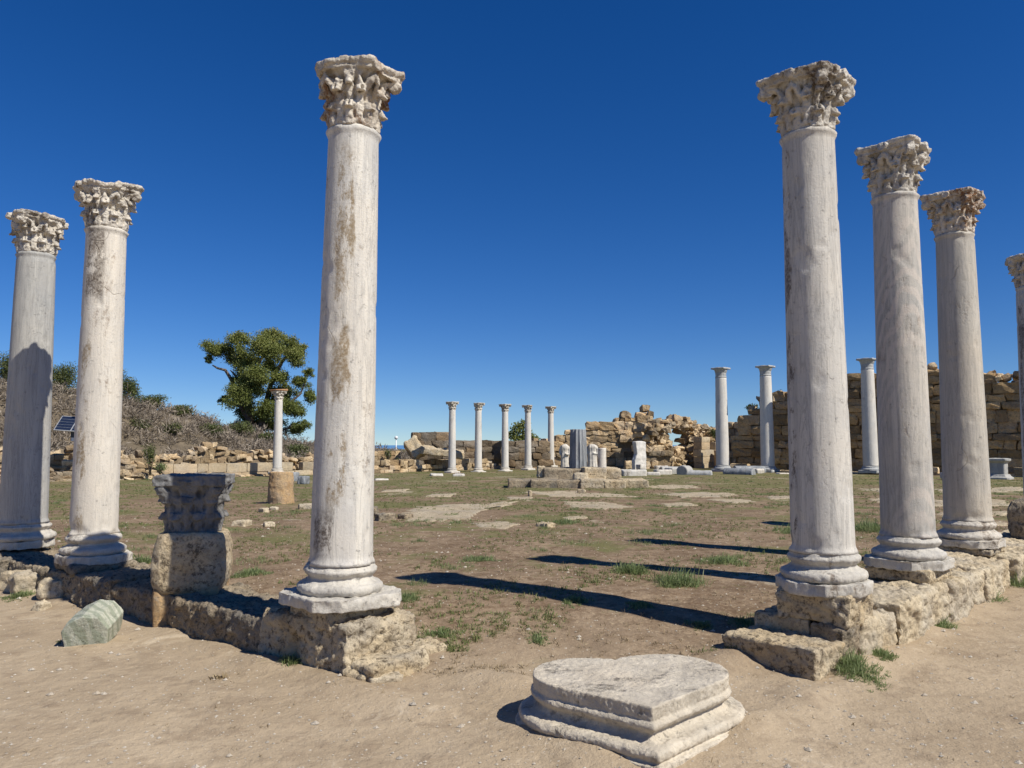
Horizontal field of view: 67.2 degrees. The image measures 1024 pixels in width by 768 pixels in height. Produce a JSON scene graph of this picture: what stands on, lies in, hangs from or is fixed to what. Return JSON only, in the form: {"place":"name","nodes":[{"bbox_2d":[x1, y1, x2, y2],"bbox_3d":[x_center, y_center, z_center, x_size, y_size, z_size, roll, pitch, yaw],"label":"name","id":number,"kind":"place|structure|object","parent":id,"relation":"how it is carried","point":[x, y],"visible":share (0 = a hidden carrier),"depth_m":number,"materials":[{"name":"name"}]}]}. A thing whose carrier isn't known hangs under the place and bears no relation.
{"place":"outdoors","nodes":[
{"label":"outdoors","id":0,"kind":"place"},
{"bbox_2d":[0,385,282,457],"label":"hill","id":1,"kind":"structure","parent":0,"point":[182,445],"depth_m":42.48,"materials":[{"name":"plant"}]},
{"bbox_2d":[0,352,8,384],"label":"bush","id":2,"kind":"object","parent":1,"relation":"on","point":[4,363],"visible":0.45,"depth_m":41.49,"materials":[{"name":"green plant"}]},
{"bbox_2d":[52,361,77,393],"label":"bush","id":3,"kind":"object","parent":1,"relation":"on","point":[67,375],"visible":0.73,"depth_m":43.48,"materials":[{"name":"green plant"}]},
{"bbox_2d":[122,376,142,402],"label":"bush","id":4,"kind":"object","parent":1,"relation":"on","point":[129,386],"visible":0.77,"depth_m":46.48,"materials":[{"name":"green plant"}]},
{"bbox_2d":[139,394,167,407],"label":"bush","id":5,"kind":"object","parent":1,"relation":"on","point":[152,397],"visible":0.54,"depth_m":47.32,"materials":[{"name":"green plant"}]},
{"bbox_2d":[0,369,410,459],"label":"dry brush","id":6,"kind":"object","parent":1,"relation":"on","point":[233,439],"visible":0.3,"depth_m":44.39,"materials":[{"name":"plant"}]},
{"bbox_2d":[227,421,255,435],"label":"bush","id":7,"kind":"object","parent":1,"relation":"on","point":[244,425],"visible":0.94,"depth_m":49.75,"materials":[{"name":"green plant"}]},
{"bbox_2d":[282,443,310,457],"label":"bush","id":8,"kind":"object","parent":1,"relation":"on","point":[295,448],"visible":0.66,"depth_m":47.65,"materials":[{"name":"green plant"}]},
{"bbox_2d":[0,449,1023,767],"bbox_3d":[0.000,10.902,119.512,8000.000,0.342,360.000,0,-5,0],"label":"ground","id":9,"kind":"structure","parent":0,"point":[194,725],"depth_m":5.28,"materials":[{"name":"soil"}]},
{"bbox_2d":[0,570,24,591],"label":"rubble stone","id":10,"kind":"object","parent":9,"relation":"on","point":[5,582],"visible":0.37,"depth_m":8.03,"materials":[{"name":"stone"}]},
{"bbox_2d":[0,588,34,602],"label":"weed","id":11,"kind":"object","parent":9,"relation":"on","point":[21,593],"visible":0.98,"depth_m":7.66,"materials":[{"name":"green plant"}]},
{"bbox_2d":[8,569,39,593],"bbox_3d":[-5.002,2.054,7.942,0.327,0.270,0.248,4,-6,-40],"label":"rubble stone","id":12,"kind":"object","parent":9,"relation":"on","point":[25,579],"visible":0.56,"depth_m":7.85,"materials":[{"name":"stone"}]},
{"bbox_2d":[36,577,62,599],"bbox_3d":[-4.507,2.025,7.581,0.301,0.256,0.258,0,-5,0],"label":"rubble stone","id":13,"kind":"object","parent":9,"relation":"on","point":[49,587],"visible":0.65,"depth_m":7.49,"materials":[{"name":"stone"}]},
{"bbox_2d":[54,416,74,440],"bbox_3d":[-18.049,2.145,31.750,1.341,3.669,0.696,1,-5,-8],"label":"solar panel mast","id":14,"kind":"object","parent":9,"relation":"on","point":[66,423],"visible":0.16,"depth_m":31.68,"materials":[{"name":"paint"}]},
{"bbox_2d":[0,466,167,481],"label":"ruined wall","id":15,"kind":"structure","parent":9,"relation":"on","point":[62,476],"depth_m":32.75,"materials":[{"name":"stone"}]},
{"bbox_2d":[0,454,173,473],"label":"ruined wall","id":16,"kind":"structure","parent":9,"relation":"on","point":[58,463],"depth_m":33.04,"materials":[{"name":"stone"}]},
{"bbox_2d":[61,599,122,646],"bbox_3d":[-3.222,1.848,5.921,0.354,0.271,0.316,5,8,-12],"label":"rock","id":17,"kind":"object","parent":9,"relation":"on","point":[98,621],"depth_m":5.79,"materials":[{"name":"stone"}]},
{"bbox_2d":[141,443,156,474],"bbox_3d":[-15.702,3.288,33.326,0.696,1.509,0.782,-2,-5,22],"label":"bush","id":18,"kind":"object","parent":9,"relation":"on","point":[151,453],"visible":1,"depth_m":33.28,"materials":[{"name":"green plant"}]},
{"bbox_2d":[0,442,313,469],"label":"ruined wall","id":19,"kind":"structure","parent":9,"relation":"on","point":[206,452],"depth_m":38.70,"materials":[{"name":"stone"}]},
{"bbox_2d":[151,578,229,626],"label":"stone block","id":20,"kind":"structure","parent":9,"relation":"on","point":[159,605],"depth_m":6.43,"materials":[{"name":"beige stone"}]},
{"bbox_2d":[0,547,416,673],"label":"wall","id":21,"kind":"structure","parent":9,"relation":"on","point":[248,618],"depth_m":5.91,"materials":[{"name":"stone"}]},
{"bbox_2d":[0,208,68,550],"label":"marble column","id":22,"kind":"structure","parent":21,"relation":"on","point":[25,523],"depth_m":9.00,"materials":[{"name":"stone"}]},
{"bbox_2d":[54,559,137,574],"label":"stone block","id":23,"kind":"structure","parent":21,"relation":"on","point":[72,569],"depth_m":7.55,"materials":[{"name":"stone"}]},
{"bbox_2d":[54,178,143,565],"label":"marble column","id":24,"kind":"structure","parent":23,"relation":"on","point":[93,536],"depth_m":7.82,"materials":[{"name":"stone"}]},
{"bbox_2d":[150,528,232,593],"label":"pedestal block","id":25,"kind":"structure","parent":21,"relation":"on","point":[185,562],"depth_m":6.48,"materials":[{"name":"stone"}]},
{"bbox_2d":[152,472,234,532],"bbox_3d":[-2.802,1.048,6.801,0.617,0.526,0.621,1,-5,-8],"label":"carved capital","id":26,"kind":"object","parent":25,"relation":"on","point":[193,502],"visible":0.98,"depth_m":6.58,"materials":[{"name":"grey stone"}]},
{"bbox_2d":[290,606,386,631],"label":"stone block","id":27,"kind":"structure","parent":21,"relation":"on","point":[324,622],"depth_m":5.24,"materials":[{"name":"stone"}]},
{"bbox_2d":[278,54,404,613],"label":"marble column","id":28,"kind":"structure","parent":27,"relation":"on","point":[340,568],"depth_m":5.47,"materials":[{"name":"stone"}]},
{"bbox_2d":[157,462,313,474],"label":"ruined wall","id":29,"kind":"structure","parent":9,"relation":"on","point":[305,468],"depth_m":37.07,"materials":[{"name":"stone"}]},
{"bbox_2d":[230,565,275,577],"bbox_3d":[-2.680,1.921,7.982,0.458,0.125,0.519,0,-5,0],"label":"weed","id":30,"kind":"object","parent":9,"relation":"on","point":[249,572],"visible":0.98,"depth_m":7.94,"materials":[{"name":"green plant"}]},
{"bbox_2d":[197,327,315,436],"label":"broadleaf tree","id":31,"kind":"object","parent":9,"relation":"on","point":[252,377],"visible":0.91,"depth_m":61.32,"materials":[{"name":"green plant"}]},
{"bbox_2d":[268,389,287,474],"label":"marble column","id":32,"kind":"structure","parent":9,"relation":"on","point":[279,394],"depth_m":36.59,"materials":[{"name":"stone"}]},
{"bbox_2d":[267,471,293,503],"bbox_3d":[-5.413,2.511,18.054,0.609,0.922,0.601,0,-5,0],"label":"column stump","id":33,"kind":"object","parent":9,"relation":"on","point":[280,487],"visible":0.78,"depth_m":17.83,"materials":[{"name":"beige stone"}]},
{"bbox_2d":[341,668,367,680],"bbox_3d":[-0.985,1.922,5.004,0.244,0.152,0.176,-3,-5,34],"label":"stone fragment","id":34,"kind":"object","parent":9,"relation":"on","point":[351,673],"visible":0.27,"depth_m":4.96,"materials":[{"name":"stone"}]},
{"bbox_2d":[374,512,395,520],"bbox_3d":[-2.273,2.394,13.782,0.364,0.191,0.246,2,-5,-29],"label":"field stone","id":35,"kind":"object","parent":9,"relation":"on","point":[382,516],"visible":0.81,"depth_m":13.70,"materials":[{"name":"stone"}]},
{"bbox_2d":[367,671,403,682],"bbox_3d":[-0.836,1.904,4.982,0.235,0.080,0.168,2,-5,-29],"label":"stone fragment","id":36,"kind":"object","parent":9,"relation":"on","point":[394,676],"visible":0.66,"depth_m":4.93,"materials":[{"name":"stone"}]},
{"bbox_2d":[374,451,400,459],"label":"ruined wall","id":37,"kind":"structure","parent":9,"relation":"on","point":[379,455],"depth_m":44.67,"materials":[{"name":"stone"}]},
{"bbox_2d":[350,644,429,677],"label":"stone block","id":38,"kind":"structure","parent":9,"relation":"on","point":[406,659],"depth_m":5.09,"materials":[{"name":"stone"}]},
{"bbox_2d":[409,636,446,653],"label":"stone block","id":39,"kind":"structure","parent":9,"relation":"on","point":[432,646],"depth_m":5.47,"materials":[{"name":"stone"}]},
{"bbox_2d":[421,626,456,638],"bbox_3d":[-0.543,1.875,5.859,0.332,0.070,0.352,0,-5,0],"label":"weed","id":40,"kind":"object","parent":9,"relation":"on","point":[441,633],"visible":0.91,"depth_m":5.80,"materials":[{"name":"green plant"}]},
{"bbox_2d":[444,401,459,472],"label":"marble column","id":41,"kind":"structure","parent":9,"relation":"on","point":[452,405],"depth_m":42.72,"materials":[{"name":"stone"}]},
{"bbox_2d":[402,501,517,522],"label":"stone pavement","id":42,"kind":"structure","parent":9,"relation":"on","point":[437,513],"depth_m":15.62,"materials":[{"name":"stone"}]},
{"bbox_2d":[374,456,554,472],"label":"ruined wall","id":43,"kind":"structure","parent":9,"relation":"on","point":[396,466],"depth_m":44.36,"materials":[{"name":"stone"}]},
{"bbox_2d":[404,435,424,458],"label":"fallen slab","id":44,"kind":"object","parent":43,"relation":"on","point":[413,446],"depth_m":44.45,"materials":[{"name":"stone"}]},
{"bbox_2d":[420,445,464,459],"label":"fallen slab","id":45,"kind":"structure","parent":43,"relation":"on","point":[429,450],"depth_m":44.51,"materials":[{"name":"stone"}]},
{"bbox_2d":[471,403,485,471],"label":"marble column","id":46,"kind":"structure","parent":9,"relation":"on","point":[478,438],"depth_m":43.54,"materials":[{"name":"stone"}]},
{"bbox_2d":[410,432,553,468],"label":"ruined wall","id":47,"kind":"structure","parent":9,"relation":"on","point":[540,450],"depth_m":48.44,"materials":[{"name":"stone"}]},
{"bbox_2d":[471,521,519,528],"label":"stone pavement","id":48,"kind":"structure","parent":9,"relation":"on","point":[504,524],"depth_m":12.92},
{"bbox_2d":[498,404,512,470],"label":"marble column","id":49,"kind":"structure","parent":9,"relation":"on","point":[505,449],"depth_m":44.93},
{"bbox_2d":[1,594,1018,767],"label":"dry litter","id":50,"kind":"object","parent":9,"relation":"on","point":[471,697],"visible":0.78,"depth_m":4.25,"materials":[{"name":"brown plant"}]},
{"bbox_2d":[0,514,1023,767],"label":"pebbles","id":51,"kind":"object","parent":9,"relation":"on","point":[502,672],"visible":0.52,"depth_m":4.54,"materials":[{"name":"stone"}]},
{"bbox_2d":[508,478,529,487],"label":"stone block","id":52,"kind":"structure","parent":9,"relation":"on","point":[518,482],"depth_m":25.82,"materials":[{"name":"stone"}]},
{"bbox_2d":[508,419,540,440],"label":"broadleaf tree","id":53,"kind":"object","parent":9,"relation":"on","point":[513,433],"visible":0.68,"depth_m":65.65,"materials":[{"name":"green plant"}]},
{"bbox_2d":[521,405,534,469],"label":"marble column","id":54,"kind":"structure","parent":9,"relation":"on","point":[527,462],"depth_m":46.97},
{"bbox_2d":[48,470,1022,652],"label":"green grass","id":55,"kind":"structure","parent":9,"relation":"on","point":[595,580],"depth_m":11.00,"materials":[{"name":"plant"}]},
{"bbox_2d":[49,477,1022,627],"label":"green tufts","id":56,"kind":"object","parent":9,"relation":"on","point":[526,516],"visible":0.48,"depth_m":12.54,"materials":[{"name":"green plant"}]},
{"bbox_2d":[530,477,559,487],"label":"stone block","id":57,"kind":"structure","parent":9,"relation":"on","point":[548,482],"depth_m":25.62,"materials":[{"name":"stone"}]},
{"bbox_2d":[545,406,557,466],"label":"marble column","id":58,"kind":"structure","parent":9,"relation":"on","point":[550,409],"depth_m":50.46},
{"bbox_2d":[543,467,572,479],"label":"stone block","id":59,"kind":"structure","parent":9,"relation":"on","point":[561,472],"depth_m":27.34,"materials":[{"name":"stone"}]},
{"bbox_2d":[559,444,569,466],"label":"draped statue","id":60,"kind":"object","parent":9,"relation":"on","point":[564,451],"visible":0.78,"depth_m":40.19,"materials":[{"name":"stone"}]},
{"bbox_2d":[557,479,579,488],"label":"stone block","id":61,"kind":"structure","parent":9,"relation":"on","point":[568,483],"depth_m":25.61,"materials":[{"name":"stone"}]},
{"bbox_2d":[573,468,581,472],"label":"stone block","id":62,"kind":"structure","parent":9,"relation":"on","point":[575,470],"depth_m":27.53,"materials":[{"name":"stone"}]},
{"bbox_2d":[569,429,587,468],"bbox_3d":[2.431,2.386,28.196,0.671,1.455,0.677,0,-5,0],"label":"fluted drum","id":63,"kind":"object","parent":62,"relation":"on","point":[578,451],"visible":0.88,"depth_m":27.98,"materials":[{"name":"grey stone"}]},
{"bbox_2d":[561,594,593,607],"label":"weed","id":64,"kind":"object","parent":9,"relation":"on","point":[576,600],"visible":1,"depth_m":6.66,"materials":[{"name":"green plant"}]},
{"bbox_2d":[522,491,635,496],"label":"stone pavement","id":65,"kind":"structure","parent":9,"relation":"on","point":[567,493],"depth_m":21.57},
{"bbox_2d":[587,444,597,466],"bbox_3d":[4.151,3.848,39.822,0.681,1.487,0.500,-1,-5,13],"label":"draped statue","id":66,"kind":"object","parent":9,"relation":"on","point":[592,451],"visible":0.83,"depth_m":39.68,"materials":[{"name":"stone"}]},
{"bbox_2d":[579,477,605,488],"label":"stone block","id":67,"kind":"structure","parent":9,"relation":"on","point":[591,482],"depth_m":25.54,"materials":[{"name":"stone"}]},
{"bbox_2d":[581,467,606,478],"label":"stone block","id":68,"kind":"structure","parent":67,"relation":"on","point":[596,472],"depth_m":26.85,"materials":[{"name":"stone"}]},
{"bbox_2d":[562,501,632,509],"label":"stone pavement","id":69,"kind":"structure","parent":9,"relation":"on","point":[597,505],"depth_m":17.40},
{"bbox_2d":[554,415,651,467],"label":"ruined wall","id":70,"kind":"structure","parent":9,"relation":"on","point":[616,439],"depth_m":51.40,"materials":[{"name":"stone"}]},
{"bbox_2d":[604,479,625,487],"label":"stone block","id":71,"kind":"structure","parent":9,"relation":"on","point":[613,483],"depth_m":25.52,"materials":[{"name":"stone"}]},
{"bbox_2d":[609,556,650,575],"bbox_3d":[1.269,1.895,8.093,0.509,0.177,0.513,-3,-6,37],"label":"weed","id":72,"kind":"object","parent":9,"relation":"on","point":[634,569],"visible":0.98,"depth_m":8.03,"materials":[{"name":"green plant"}]},
{"bbox_2d":[515,654,745,767],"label":"corner base","id":73,"kind":"object","parent":9,"relation":"on","point":[659,711],"visible":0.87,"depth_m":3.93,"materials":[{"name":"stone"}]},
{"bbox_2d":[617,478,648,487],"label":"stone block","id":74,"kind":"structure","parent":9,"relation":"on","point":[636,483],"depth_m":25.82,"materials":[{"name":"stone"}]},
{"bbox_2d":[606,466,621,478],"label":"stone block","id":75,"kind":"structure","parent":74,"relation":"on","point":[613,472],"depth_m":27.25,"materials":[{"name":"stone"}]},
{"bbox_2d":[621,469,646,475],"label":"marble block","id":76,"kind":"structure","parent":9,"relation":"on","point":[633,472],"depth_m":37.78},
{"bbox_2d":[632,441,645,468],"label":"marble slab","id":77,"kind":"structure","parent":9,"relation":"on","point":[639,449],"depth_m":41.70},
{"bbox_2d":[623,445,674,468],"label":"ruined wall","id":78,"kind":"structure","parent":9,"relation":"on","point":[658,456],"depth_m":49.13,"materials":[{"name":"stone"}]},
{"bbox_2d":[632,414,715,466],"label":"ruined wall","id":79,"kind":"structure","parent":9,"relation":"on","point":[650,431],"depth_m":51.56,"materials":[{"name":"stone"}]},
{"bbox_2d":[613,405,660,421],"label":"ruined wall","id":80,"kind":"structure","parent":79,"relation":"on","point":[624,416],"depth_m":52.86,"materials":[{"name":"stone"}]},
{"bbox_2d":[645,564,712,588],"bbox_3d":[1.579,1.823,7.443,0.756,0.235,0.693,0,-5,0],"label":"weed","id":81,"kind":"object","parent":9,"relation":"on","point":[672,581],"visible":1,"depth_m":7.36,"materials":[{"name":"green plant"}]},
{"bbox_2d":[658,492,733,497],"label":"stone pavement","id":82,"kind":"structure","parent":9,"relation":"on","point":[696,494],"depth_m":21.70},
{"bbox_2d":[693,437,715,467],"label":"ruined wall","id":83,"kind":"structure","parent":9,"relation":"on","point":[703,450],"depth_m":51.22,"materials":[{"name":"stone"}]},
{"bbox_2d":[711,367,730,471],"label":"portico column","id":84,"kind":"structure","parent":9,"relation":"on","point":[722,439],"depth_m":44.01,"materials":[{"name":"stone"}]},
{"bbox_2d":[692,552,751,566],"bbox_3d":[2.443,1.979,8.797,0.730,0.146,0.723,4,-6,-41],"label":"weed","id":85,"kind":"object","parent":9,"relation":"on","point":[729,559],"visible":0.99,"depth_m":8.73,"materials":[{"name":"green plant"}]},
{"bbox_2d":[728,422,737,463],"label":"ruined wall","id":86,"kind":"structure","parent":9,"relation":"on","point":[732,428],"depth_m":49.03,"materials":[{"name":"stone"}]},
{"bbox_2d":[723,468,755,474],"bbox_3d":[11.742,4.610,39.755,1.626,0.543,0.553,-4,-6,43],"label":"fallen shaft","id":87,"kind":"object","parent":9,"relation":"on","point":[739,471],"visible":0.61,"depth_m":39.55,"materials":[{"name":"grey stone"}]},
{"bbox_2d":[755,365,779,472],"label":"portico column","id":88,"kind":"structure","parent":9,"relation":"on","point":[767,437],"depth_m":42.92,"materials":[{"name":"stone"}]},
{"bbox_2d":[722,625,845,680],"bbox_3d":[1.893,1.897,5.386,0.432,0.285,0.734,4,-6,-40],"label":"stone block","id":89,"kind":"object","parent":9,"relation":"on","point":[803,655],"depth_m":5.22,"materials":[{"name":"stone"}]},
{"bbox_2d":[754,605,811,634],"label":"stone block","id":90,"kind":"structure","parent":89,"relation":"on","point":[769,618],"depth_m":5.61,"materials":[{"name":"stone"}]},
{"bbox_2d":[810,621,860,657],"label":"stone block","id":91,"kind":"structure","parent":9,"relation":"on","point":[849,638],"depth_m":5.34,"materials":[{"name":"stone"}]},
{"bbox_2d":[830,645,873,676],"bbox_3d":[2.248,1.838,5.211,0.376,0.191,0.490,0,-5,0],"label":"weed","id":92,"kind":"object","parent":9,"relation":"on","point":[843,663],"visible":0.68,"depth_m":5.16,"materials":[{"name":"green plant"}]},
{"bbox_2d":[833,657,891,692],"bbox_3d":[2.321,1.877,5.030,0.452,0.128,0.563,0,-5,0],"label":"weed","id":93,"kind":"object","parent":9,"relation":"on","point":[854,672],"visible":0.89,"depth_m":5.03,"materials":[{"name":"green plant"}]},
{"bbox_2d":[855,516,879,532],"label":"weed","id":94,"kind":"object","parent":9,"relation":"on","point":[868,526],"visible":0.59,"depth_m":12.05,"materials":[{"name":"green plant"}]},
{"bbox_2d":[730,369,1021,473],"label":"ruined wall","id":95,"kind":"structure","parent":9,"relation":"on","point":[1002,401],"depth_m":40.75,"materials":[{"name":"brown stone"}]},
{"bbox_2d":[736,363,1018,434],"bbox_3d":[21.745,0.955,41.728,19.686,4.121,1.796,-3,-6,37],"label":"rubble crest","id":96,"kind":"object","parent":95,"relation":"on","point":[1002,377],"visible":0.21,"depth_m":39.08,"materials":[{"name":"stone"}]},
{"bbox_2d":[730,463,1022,476],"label":"stone kerb","id":97,"kind":"structure","parent":9,"relation":"on","point":[1018,472],"depth_m":38.40,"materials":[{"name":"stone"}]},
{"bbox_2d":[856,358,878,473],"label":"portico column","id":98,"kind":"structure","parent":97,"relation":"on","point":[869,440],"depth_m":39.91,"materials":[{"name":"stone"}]},
{"bbox_2d":[872,647,899,661],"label":"weed","id":99,"kind":"object","parent":9,"relation":"on","point":[883,654],"visible":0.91,"depth_m":5.44,"materials":[{"name":"green plant"}]},
{"bbox_2d":[774,529,1023,654],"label":"wall","id":100,"kind":"structure","parent":9,"relation":"on","point":[905,612],"depth_m":6.54,"materials":[{"name":"stone"}]},
{"bbox_2d":[775,586,873,628],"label":"stone block","id":101,"kind":"structure","parent":100,"relation":"on","point":[847,612],"depth_m":5.41,"materials":[{"name":"stone"}]},
{"bbox_2d":[756,60,873,598],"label":"marble column","id":102,"kind":"structure","parent":101,"relation":"on","point":[823,555],"depth_m":5.64,"materials":[{"name":"stone"}]},
{"bbox_2d":[865,566,951,583],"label":"stone block","id":103,"kind":"structure","parent":100,"relation":"on","point":[924,576],"depth_m":6.76,"materials":[{"name":"stone"}]},
{"bbox_2d":[854,134,954,571],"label":"marble column","id":104,"kind":"structure","parent":103,"relation":"on","point":[908,539],"depth_m":6.97,"materials":[{"name":"stone"}]},
{"bbox_2d":[938,545,1004,556],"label":"stone block","id":105,"kind":"structure","parent":100,"relation":"on","point":[984,552],"depth_m":8.23,"materials":[{"name":"stone"}]},
{"bbox_2d":[919,186,1005,549],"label":"marble column","id":106,"kind":"structure","parent":105,"relation":"on","point":[967,521],"depth_m":8.50,"materials":[{"name":"stone"}]},
{"bbox_2d":[1007,498,1023,539],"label":"stone block","id":107,"kind":"structure","parent":100,"relation":"on","point":[1015,514],"depth_m":9.89,"materials":[{"name":"stone"}]},
{"bbox_2d":[989,458,1013,479],"bbox_3d":[21.371,3.755,33.811,0.974,1.022,0.973,-4,-6,44],"label":"altar pedestal","id":108,"kind":"object","parent":9,"relation":"on","point":[998,468],"visible":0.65,"depth_m":33.53,"materials":[{"name":"grey stone"}]},
{"bbox_2d":[0,0,1023,444],"label":"sky","id":109,"kind":"structure","parent":0,"point":[580,202],"materials":[{"name":"blue"}]},
{"bbox_2d":[1005,253,1023,493],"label":"marble column","id":110,"kind":"structure","parent":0,"point":[1015,264],"depth_m":11.32,"materials":[{"name":"stone"}]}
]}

